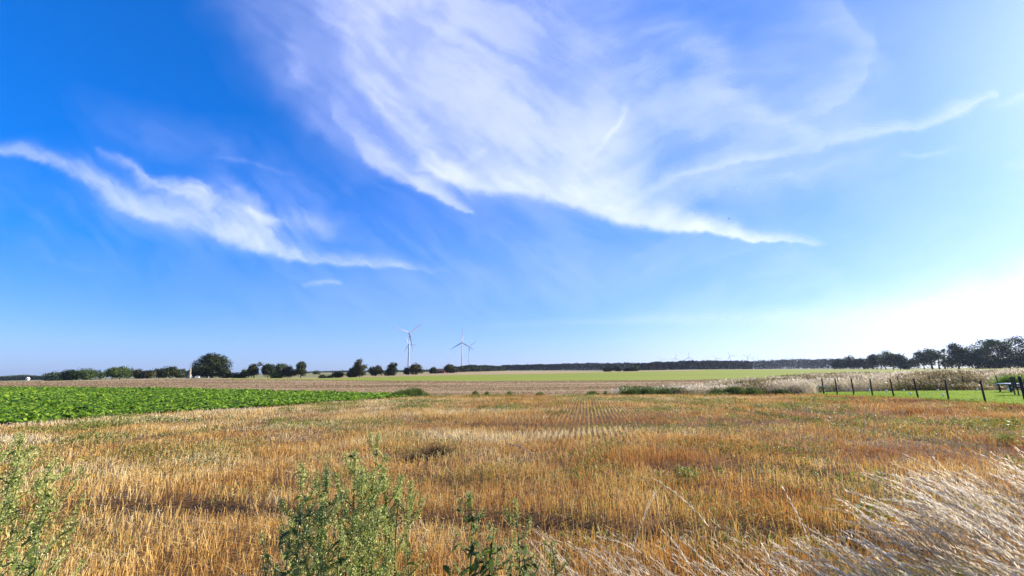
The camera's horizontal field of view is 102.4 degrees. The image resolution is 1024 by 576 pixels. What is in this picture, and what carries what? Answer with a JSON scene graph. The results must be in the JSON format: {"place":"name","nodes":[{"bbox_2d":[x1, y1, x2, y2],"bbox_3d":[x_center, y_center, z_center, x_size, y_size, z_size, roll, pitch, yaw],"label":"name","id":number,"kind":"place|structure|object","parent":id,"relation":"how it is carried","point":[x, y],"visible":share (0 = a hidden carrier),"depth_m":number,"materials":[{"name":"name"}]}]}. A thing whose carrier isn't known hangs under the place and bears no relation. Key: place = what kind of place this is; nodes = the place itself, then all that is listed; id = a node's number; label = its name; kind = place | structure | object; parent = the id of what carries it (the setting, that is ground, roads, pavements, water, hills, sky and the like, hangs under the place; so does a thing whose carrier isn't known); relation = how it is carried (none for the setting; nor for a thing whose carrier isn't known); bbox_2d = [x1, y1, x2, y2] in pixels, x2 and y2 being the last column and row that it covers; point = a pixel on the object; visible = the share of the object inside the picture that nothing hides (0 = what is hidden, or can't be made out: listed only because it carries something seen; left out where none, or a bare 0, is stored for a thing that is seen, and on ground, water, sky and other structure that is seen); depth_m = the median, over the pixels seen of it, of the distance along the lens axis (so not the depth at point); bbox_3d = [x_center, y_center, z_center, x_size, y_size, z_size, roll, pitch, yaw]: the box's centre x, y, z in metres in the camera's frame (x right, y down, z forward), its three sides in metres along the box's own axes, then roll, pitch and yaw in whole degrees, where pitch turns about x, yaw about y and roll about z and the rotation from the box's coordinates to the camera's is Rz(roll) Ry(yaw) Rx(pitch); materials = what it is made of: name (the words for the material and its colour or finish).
{"place":"outdoors","nodes":[
{"label":"outdoors","id":0,"kind":"place"},
{"bbox_2d":[0,378,228,381],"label":"stubble","id":1,"kind":"object","parent":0,"point":[121,379],"visible":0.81,"depth_m":152.07,"materials":[{"name":"plant"}]},
{"bbox_2d":[60,378,180,380],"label":"meadow","id":2,"kind":"structure","parent":0,"point":[117,379],"depth_m":239.50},
{"bbox_2d":[41,371,63,380],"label":"tree","id":3,"kind":"object","parent":2,"relation":"on","point":[49,376],"visible":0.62,"depth_m":289.35,"materials":[{"name":"green plant"}]},
{"bbox_2d":[55,369,79,379],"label":"tree","id":4,"kind":"object","parent":2,"relation":"on","point":[66,373],"visible":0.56,"depth_m":241.34,"materials":[{"name":"green plant"}]},
{"bbox_2d":[65,367,104,379],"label":"tree","id":5,"kind":"object","parent":2,"relation":"on","point":[83,374],"visible":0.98,"depth_m":242.95,"materials":[{"name":"green plant"}]},
{"bbox_2d":[104,366,133,378],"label":"tree","id":6,"kind":"object","parent":2,"relation":"on","point":[117,372],"visible":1,"depth_m":233.12,"materials":[{"name":"green plant"}]},
{"bbox_2d":[135,370,156,378],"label":"tree","id":7,"kind":"object","parent":2,"relation":"on","point":[146,374],"visible":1,"depth_m":248.73,"materials":[{"name":"green plant"}]},
{"bbox_2d":[157,365,178,378],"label":"tree","id":8,"kind":"object","parent":2,"relation":"on","point":[169,372],"visible":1,"depth_m":228.89,"materials":[{"name":"green plant"}]},
{"bbox_2d":[175,368,187,377],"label":"tree","id":9,"kind":"object","parent":2,"relation":"on","point":[182,373],"visible":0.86,"depth_m":233.55,"materials":[{"name":"green plant"}]},
{"bbox_2d":[191,368,211,377],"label":"shrub","id":10,"kind":"object","parent":2,"relation":"on","point":[200,374],"visible":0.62,"depth_m":216.78,"materials":[{"name":"green plant"}]},
{"bbox_2d":[191,352,233,373],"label":"great tree","id":11,"kind":"object","parent":2,"relation":"on","point":[210,361],"visible":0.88,"depth_m":217.98,"materials":[{"name":"green plant"}]},
{"bbox_2d":[206,366,228,377],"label":"shrub","id":12,"kind":"object","parent":2,"relation":"on","point":[215,373],"visible":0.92,"depth_m":216.91,"materials":[{"name":"green plant"}]},
{"bbox_2d":[0,386,416,425],"bbox_3d":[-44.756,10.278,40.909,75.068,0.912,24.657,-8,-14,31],"label":"beet crop","id":13,"kind":"object","parent":0,"point":[50,403],"visible":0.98,"depth_m":27.34,"materials":[{"name":"green plant"}]},
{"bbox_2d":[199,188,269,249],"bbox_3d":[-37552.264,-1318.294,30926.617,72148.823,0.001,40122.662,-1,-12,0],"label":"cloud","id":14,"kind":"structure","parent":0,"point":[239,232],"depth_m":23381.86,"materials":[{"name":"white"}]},
{"bbox_2d":[0,379,734,395],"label":"ploughed field","id":15,"kind":"structure","parent":0,"point":[341,389],"depth_m":65.84,"materials":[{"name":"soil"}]},
{"bbox_2d":[402,387,433,397],"bbox_3d":[-7.523,8.021,31.894,4.022,0.764,3.424,-1,-12,0],"label":"grass clump","id":16,"kind":"object","parent":15,"relation":"on","point":[419,392],"visible":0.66,"depth_m":31.56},
{"bbox_2d":[635,387,667,394],"bbox_3d":[10.054,7.632,30.418,3.697,0.659,3.094,-1,-12,0],"label":"bush","id":17,"kind":"object","parent":15,"relation":"on","point":[652,391],"visible":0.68,"depth_m":29.78,"materials":[{"name":"green plant"}]},
{"bbox_2d":[724,386,751,395],"bbox_3d":[15.858,7.230,29.063,3.099,0.777,2.718,-10,-15,38],"label":"weed clump","id":18,"kind":"object","parent":15,"relation":"on","point":[736,390],"visible":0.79,"depth_m":28.63,"materials":[{"name":"green plant"}]},
{"bbox_2d":[0,392,1023,575],"bbox_3d":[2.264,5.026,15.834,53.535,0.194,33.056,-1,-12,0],"label":"stubble field","id":19,"kind":"structure","parent":0,"point":[229,506],"depth_m":6.42,"materials":[{"name":"plant"}]},
{"bbox_2d":[0,430,41,575],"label":"weed plant","id":20,"kind":"object","parent":19,"relation":"on","point":[27,465],"visible":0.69,"depth_m":2.40,"materials":[{"name":"plant"}]},
{"bbox_2d":[0,431,63,575],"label":"weed plant","id":21,"kind":"object","parent":19,"relation":"on","point":[12,476],"visible":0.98,"depth_m":2.21,"materials":[{"name":"plant"}]},
{"bbox_2d":[8,528,74,575],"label":"weed plant","id":22,"kind":"object","parent":19,"relation":"on","point":[33,567],"visible":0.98,"depth_m":2.21,"materials":[{"name":"plant"}]},
{"bbox_2d":[1,462,88,575],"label":"weed plant","id":23,"kind":"object","parent":19,"relation":"on","point":[41,492],"visible":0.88,"depth_m":2.51,"materials":[{"name":"plant"}]},
{"bbox_2d":[257,516,316,575],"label":"weed plant","id":24,"kind":"object","parent":19,"relation":"on","point":[286,534],"visible":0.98,"depth_m":2.08,"materials":[{"name":"plant"}]},
{"bbox_2d":[273,501,317,574],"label":"weed plant","id":25,"kind":"object","parent":19,"relation":"on","point":[280,548],"visible":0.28,"depth_m":2.45,"materials":[{"name":"plant"}]},
{"bbox_2d":[267,461,327,575],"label":"weed plant","id":26,"kind":"object","parent":19,"relation":"on","point":[301,487],"visible":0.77,"depth_m":2.29,"materials":[{"name":"plant"}]},
{"bbox_2d":[289,462,340,575],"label":"weed plant","id":27,"kind":"object","parent":19,"relation":"on","point":[328,482],"visible":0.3,"depth_m":2.53,"materials":[{"name":"plant"}]},
{"bbox_2d":[287,468,348,575],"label":"weed plant","id":28,"kind":"object","parent":19,"relation":"on","point":[325,485],"visible":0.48,"depth_m":2.41,"materials":[{"name":"plant"}]},
{"bbox_2d":[294,511,346,575],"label":"weed plant","id":29,"kind":"object","parent":19,"relation":"on","point":[321,536],"visible":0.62,"depth_m":2.20,"materials":[{"name":"plant"}]},
{"bbox_2d":[294,492,349,575],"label":"weed plant","id":30,"kind":"object","parent":19,"relation":"on","point":[322,508],"visible":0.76,"depth_m":2.18,"materials":[{"name":"plant"}]},
{"bbox_2d":[307,519,362,575],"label":"weed plant","id":31,"kind":"object","parent":19,"relation":"on","point":[341,560],"visible":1,"depth_m":2.08,"materials":[{"name":"plant"}]},
{"bbox_2d":[317,448,375,575],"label":"weed plant","id":32,"kind":"object","parent":19,"relation":"on","point":[350,469],"visible":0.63,"depth_m":2.45,"materials":[{"name":"plant"}]},
{"bbox_2d":[326,465,376,575],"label":"weed plant","id":33,"kind":"object","parent":19,"relation":"on","point":[357,479],"visible":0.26,"depth_m":2.62,"materials":[{"name":"plant"}]},
{"bbox_2d":[334,467,393,575],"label":"weed plant","id":34,"kind":"object","parent":19,"relation":"on","point":[346,511],"visible":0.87,"depth_m":2.30,"materials":[{"name":"plant"}]},
{"bbox_2d":[349,430,390,575],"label":"weed plant","id":35,"kind":"object","parent":19,"relation":"on","point":[384,457],"visible":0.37,"depth_m":2.65,"materials":[{"name":"plant"}]},
{"bbox_2d":[351,467,392,575],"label":"weed plant","id":36,"kind":"object","parent":19,"relation":"on","point":[374,485],"visible":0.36,"depth_m":2.51,"materials":[{"name":"plant"}]},
{"bbox_2d":[350,505,394,575],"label":"weed plant","id":37,"kind":"object","parent":19,"relation":"on","point":[375,530],"visible":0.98,"depth_m":2.23,"materials":[{"name":"plant"}]},
{"bbox_2d":[357,462,413,575],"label":"weed plant","id":38,"kind":"object","parent":19,"relation":"on","point":[386,527],"visible":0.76,"depth_m":2.44,"materials":[{"name":"plant"}]},
{"bbox_2d":[376,477,418,575],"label":"weed plant","id":39,"kind":"object","parent":19,"relation":"on","point":[396,529],"visible":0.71,"depth_m":2.50,"materials":[{"name":"plant"}]},
{"bbox_2d":[392,389,416,397],"bbox_3d":[-8.269,7.984,31.323,3.131,0.623,3.079,-6,-13,25],"label":"grass clump","id":40,"kind":"object","parent":19,"relation":"on","point":[400,392],"visible":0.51,"depth_m":30.81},
{"bbox_2d":[389,479,430,575],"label":"weed plant","id":41,"kind":"object","parent":19,"relation":"on","point":[404,547],"visible":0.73,"depth_m":2.65,"materials":[{"name":"plant"}]},
{"bbox_2d":[387,451,435,463],"bbox_3d":[-2.105,3.445,8.379,1.067,0.296,0.882,5,-13,-24],"label":"straw tangle","id":42,"kind":"object","parent":19,"relation":"on","point":[412,457],"visible":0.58,"depth_m":8.31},
{"bbox_2d":[410,443,457,459],"bbox_3d":[-1.666,3.511,8.835,1.191,0.341,1.223,-1,-12,0],"label":"straw tangle","id":43,"kind":"object","parent":19,"relation":"on","point":[433,449],"visible":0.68,"depth_m":8.82,"materials":[{"name":"plant"}]},
{"bbox_2d":[443,490,491,575],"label":"weed plant","id":44,"kind":"object","parent":19,"relation":"on","point":[467,569],"visible":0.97,"depth_m":2.58,"materials":[{"name":"plant"}]},
{"bbox_2d":[471,520,513,575],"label":"weed plant","id":45,"kind":"object","parent":19,"relation":"on","point":[491,550],"visible":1,"depth_m":2.37,"materials":[{"name":"plant"}]},
{"bbox_2d":[0,391,1023,575],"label":"weeds","id":46,"kind":"object","parent":19,"relation":"on","point":[634,399],"visible":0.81,"depth_m":9.82,"materials":[{"name":"plant"}]},
{"bbox_2d":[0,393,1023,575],"bbox_3d":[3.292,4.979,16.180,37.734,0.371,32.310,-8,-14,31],"label":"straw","id":47,"kind":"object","parent":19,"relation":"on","point":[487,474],"visible":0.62,"depth_m":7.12,"materials":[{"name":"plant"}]},
{"bbox_2d":[503,496,538,575],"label":"weed plant","id":48,"kind":"object","parent":19,"relation":"on","point":[517,551],"visible":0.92,"depth_m":2.54,"materials":[{"name":"plant"}]},
{"bbox_2d":[502,543,543,575],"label":"weed plant","id":49,"kind":"object","parent":19,"relation":"on","point":[523,569],"visible":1,"depth_m":2.29,"materials":[{"name":"plant"}]},
{"bbox_2d":[538,540,570,575],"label":"weed plant","id":50,"kind":"object","parent":19,"relation":"on","point":[553,551],"visible":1,"depth_m":2.48,"materials":[{"name":"plant"}]},
{"bbox_2d":[629,491,655,573],"bbox_3d":[0.520,1.730,2.447,0.720,1.007,0.058,-3,-12,9],"label":"grass stalk","id":51,"kind":"object","parent":19,"relation":"on","point":[635,540],"depth_m":2.46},
{"bbox_2d":[664,465,710,487],"bbox_3d":[2.725,2.900,6.393,0.578,0.289,0.556,6,-13,-29],"label":"weed tuft","id":52,"kind":"object","parent":19,"relation":"on","point":[682,469],"visible":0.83,"depth_m":6.38,"materials":[{"name":"green plant"}]},
{"bbox_2d":[508,520,876,575],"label":"windblown grass","id":53,"kind":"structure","parent":19,"relation":"on","point":[640,568],"depth_m":2.77,"materials":[{"name":"plant"}]},
{"bbox_2d":[841,499,908,527],"bbox_3d":[4.051,2.509,4.559,0.597,0.305,0.558,-1,-12,0],"label":"weed tuft","id":54,"kind":"object","parent":19,"relation":"on","point":[874,509],"visible":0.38,"depth_m":4.57,"materials":[{"name":"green plant"}]},
{"bbox_2d":[769,436,1023,575],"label":"windblown grass","id":55,"kind":"structure","parent":19,"relation":"on","point":[965,524],"depth_m":2.59,"materials":[{"name":"plant"}]},
{"bbox_2d":[990,432,1022,444],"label":"weed tuft","id":56,"kind":"object","parent":19,"relation":"on","point":[1004,437],"visible":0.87,"depth_m":9.08,"materials":[{"name":"green plant"}]},
{"bbox_2d":[11,367,1012,380],"bbox_3d":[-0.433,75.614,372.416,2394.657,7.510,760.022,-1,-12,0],"label":"fields","id":57,"kind":"structure","parent":0,"point":[309,375],"depth_m":458.58,"materials":[{"name":"plant"}]},
{"bbox_2d":[0,374,45,380],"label":"forest","id":58,"kind":"object","parent":57,"relation":"on","point":[17,377],"visible":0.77,"depth_m":592.90,"materials":[{"name":"green plant"}]},
{"bbox_2d":[456,364,505,371],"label":"forest","id":59,"kind":"object","parent":57,"relation":"on","point":[472,368],"visible":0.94,"depth_m":485.94,"materials":[{"name":"green plant"}]},
{"bbox_2d":[631,360,752,369],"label":"forest","id":60,"kind":"object","parent":57,"relation":"on","point":[694,365],"visible":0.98,"depth_m":634.43,"materials":[{"name":"green plant"}]},
{"bbox_2d":[828,358,848,368],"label":"tree","id":61,"kind":"object","parent":57,"relation":"on","point":[835,364],"visible":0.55,"depth_m":461.86,"materials":[{"name":"green plant"}]},
{"bbox_2d":[838,355,860,368],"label":"tree","id":62,"kind":"object","parent":57,"relation":"on","point":[846,362],"visible":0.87,"depth_m":440.21,"materials":[{"name":"green plant"}]},
{"bbox_2d":[852,358,870,368],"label":"tree","id":63,"kind":"object","parent":57,"relation":"on","point":[860,362],"visible":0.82,"depth_m":431.09,"materials":[{"name":"green plant"}]},
{"bbox_2d":[865,354,883,368],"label":"tree","id":64,"kind":"object","parent":57,"relation":"on","point":[872,360],"visible":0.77,"depth_m":392.10,"materials":[{"name":"green plant"}]},
{"bbox_2d":[876,350,894,369],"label":"tree","id":65,"kind":"object","parent":57,"relation":"on","point":[885,358],"visible":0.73,"depth_m":379.94,"materials":[{"name":"green plant"}]},
{"bbox_2d":[0,0,1023,396],"label":"sky","id":66,"kind":"structure","parent":0,"point":[879,144],"materials":[{"name":"blue"}]},
{"bbox_2d":[333,370,699,377],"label":"pale field","id":67,"kind":"structure","parent":0,"point":[498,372],"depth_m":252.78,"materials":[{"name":"plant"}]},
{"bbox_2d":[246,362,263,377],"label":"tree","id":68,"kind":"object","parent":67,"relation":"on","point":[253,369],"visible":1,"depth_m":220.85,"materials":[{"name":"green plant"}]},
{"bbox_2d":[260,363,275,377],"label":"tree","id":69,"kind":"object","parent":67,"relation":"on","point":[267,369],"visible":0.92,"depth_m":220.07,"materials":[{"name":"green plant"}]},
{"bbox_2d":[269,371,285,377],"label":"shrub","id":70,"kind":"object","parent":67,"relation":"on","point":[276,374],"visible":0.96,"depth_m":217.47,"materials":[{"name":"green plant"}]},
{"bbox_2d":[281,365,298,377],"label":"tree","id":71,"kind":"object","parent":67,"relation":"on","point":[288,371],"visible":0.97,"depth_m":220.03,"materials":[{"name":"green plant"}]},
{"bbox_2d":[294,361,307,377],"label":"tree","id":72,"kind":"object","parent":67,"relation":"on","point":[301,367],"visible":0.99,"depth_m":220.42,"materials":[{"name":"green plant"}]},
{"bbox_2d":[351,358,366,376],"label":"tree","id":73,"kind":"object","parent":67,"relation":"on","point":[358,369],"visible":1,"depth_m":220.44,"materials":[{"name":"green plant"}]},
{"bbox_2d":[367,365,383,375],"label":"tree","id":74,"kind":"object","parent":67,"relation":"on","point":[374,370],"visible":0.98,"depth_m":253.34,"materials":[{"name":"green plant"}]},
{"bbox_2d":[383,368,398,375],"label":"tree","id":75,"kind":"object","parent":67,"relation":"on","point":[389,372],"visible":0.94,"depth_m":254.61,"materials":[{"name":"green plant"}]},
{"bbox_2d":[408,363,423,374],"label":"tree","id":76,"kind":"object","parent":67,"relation":"on","point":[415,368],"visible":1,"depth_m":268.65,"materials":[{"name":"green plant"}]},
{"bbox_2d":[443,363,459,372],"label":"tree","id":77,"kind":"object","parent":67,"relation":"on","point":[447,368],"visible":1,"depth_m":321.52,"materials":[{"name":"green plant"}]},
{"bbox_2d":[229,369,998,380],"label":"green field","id":78,"kind":"structure","parent":0,"point":[686,375],"depth_m":143.79,"materials":[{"name":"plant"}]},
{"bbox_2d":[414,28,1023,337],"bbox_3d":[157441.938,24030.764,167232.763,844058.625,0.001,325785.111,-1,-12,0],"label":"cloud","id":79,"kind":"structure","parent":0,"point":[580,179],"depth_m":19201.60,"materials":[{"name":"white"}]},
{"bbox_2d":[538,526,1023,575],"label":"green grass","id":80,"kind":"structure","parent":0,"point":[874,560],"depth_m":3.12,"materials":[{"name":"plant"}]},
{"bbox_2d":[700,368,1022,370],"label":"meadow","id":81,"kind":"structure","parent":0,"point":[857,369],"depth_m":224.53,"materials":[{"name":"plant"}]},
{"bbox_2d":[886,353,904,369],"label":"tree","id":82,"kind":"object","parent":81,"relation":"on","point":[895,358],"visible":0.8,"depth_m":366.68,"materials":[{"name":"green plant"}]},
{"bbox_2d":[897,358,912,369],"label":"tree","id":83,"kind":"object","parent":81,"relation":"on","point":[905,365],"visible":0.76,"depth_m":360.79,"materials":[{"name":"green plant"}]},
{"bbox_2d":[906,349,939,368],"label":"tree","id":84,"kind":"object","parent":81,"relation":"on","point":[918,359],"visible":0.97,"depth_m":322.92,"materials":[{"name":"green plant"}]},
{"bbox_2d":[923,348,942,368],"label":"tree","id":85,"kind":"object","parent":81,"relation":"on","point":[931,352],"visible":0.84,"depth_m":319.81,"materials":[{"name":"green plant"}]},
{"bbox_2d":[944,342,970,368],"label":"tree","id":86,"kind":"object","parent":81,"relation":"on","point":[954,349],"visible":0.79,"depth_m":279.47,"materials":[{"name":"green plant"}]},
{"bbox_2d":[943,351,1001,368],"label":"tree","id":87,"kind":"object","parent":81,"relation":"on","point":[968,360],"visible":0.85,"depth_m":270.92,"materials":[{"name":"green plant"}]},
{"bbox_2d":[959,340,992,368],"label":"tree","id":88,"kind":"object","parent":81,"relation":"on","point":[976,350],"visible":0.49,"depth_m":273.26,"materials":[{"name":"green plant"}]},
{"bbox_2d":[975,338,1002,359],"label":"tree","id":89,"kind":"object","parent":81,"relation":"on","point":[993,347],"visible":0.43,"depth_m":276.21,"materials":[{"name":"green plant"}]},
{"bbox_2d":[973,358,1012,368],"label":"shrub","id":90,"kind":"object","parent":81,"relation":"on","point":[990,365],"visible":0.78,"depth_m":264.41,"materials":[{"name":"green plant"}]},
{"bbox_2d":[985,337,1018,366],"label":"tree","id":91,"kind":"object","parent":81,"relation":"on","point":[1009,342],"visible":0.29,"depth_m":275.05,"materials":[{"name":"green plant"}]},
{"bbox_2d":[993,335,1023,367],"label":"tree","id":92,"kind":"object","parent":81,"relation":"on","point":[1017,353],"visible":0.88,"depth_m":259.50,"materials":[{"name":"green plant"}]},
{"bbox_2d":[999,356,1023,367],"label":"shrub","id":93,"kind":"object","parent":81,"relation":"on","point":[1015,362],"visible":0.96,"depth_m":255.98,"materials":[{"name":"green plant"}]},
{"bbox_2d":[738,379,1020,394],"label":"rough ground","id":94,"kind":"structure","parent":0,"point":[896,390],"depth_m":31.26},
{"bbox_2d":[744,387,765,394],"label":"weed clump","id":95,"kind":"object","parent":94,"relation":"on","point":[753,390],"visible":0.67,"depth_m":28.41,"materials":[{"name":"green plant"}]},
{"bbox_2d":[768,388,795,394],"bbox_3d":[18.622,7.176,28.442,2.017,0.492,2.102,-1,-12,0],"label":"weed clump","id":96,"kind":"object","parent":94,"relation":"on","point":[780,391],"visible":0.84,"depth_m":28.18,"materials":[{"name":"green plant"}]},
{"bbox_2d":[618,381,992,394],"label":"herbs","id":97,"kind":"object","parent":94,"relation":"on","point":[638,388],"visible":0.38,"depth_m":30.88,"materials":[{"name":"green plant"}]},
{"bbox_2d":[609,367,1023,394],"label":"tall grass","id":98,"kind":"structure","parent":94,"relation":"on","point":[777,382],"depth_m":33.02,"materials":[{"name":"plant"}]},
{"bbox_2d":[980,373,1023,388],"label":"shrub","id":99,"kind":"object","parent":94,"relation":"on","point":[1001,380],"visible":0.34,"depth_m":32.39,"materials":[{"name":"green plant"}]},
{"bbox_2d":[805,390,1023,405],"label":"lawn","id":100,"kind":"structure","parent":0,"point":[957,396],"depth_m":26.14,"materials":[{"name":"plant"}]},
{"bbox_2d":[807,376,1023,401],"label":"fence","id":101,"kind":"object","parent":100,"relation":"on","point":[1019,378],"visible":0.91,"depth_m":23.08,"materials":[{"name":"brown wood"}]},
{"bbox_2d":[1009,377,1019,394],"bbox_3d":[30.840,5.955,25.002,0.515,1.085,0.500,-7,-13,29],"label":"garden chair","id":102,"kind":"object","parent":100,"relation":"on","point":[1013,382],"visible":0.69,"depth_m":25.09,"materials":[{"name":"brown wood"}]},
{"bbox_3d":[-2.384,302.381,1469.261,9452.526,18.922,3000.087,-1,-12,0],"label":"far fields","id":103,"kind":"structure","parent":0,"visible":0},
{"bbox_2d":[395,322,423,367],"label":"wind turbine","id":104,"kind":"object","parent":103,"relation":"on","point":[410,339],"visible":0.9,"depth_m":1091.38,"materials":[{"name":"paint"}]},
{"bbox_2d":[501,362,637,370],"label":"forest","id":105,"kind":"object","parent":103,"relation":"on","point":[577,366],"visible":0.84,"depth_m":815.35,"materials":[{"name":"green plant"}]},
{"bbox_2d":[751,358,840,368],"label":"forest","id":106,"kind":"object","parent":103,"relation":"on","point":[819,363],"visible":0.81,"depth_m":868.07,"materials":[{"name":"green plant"}]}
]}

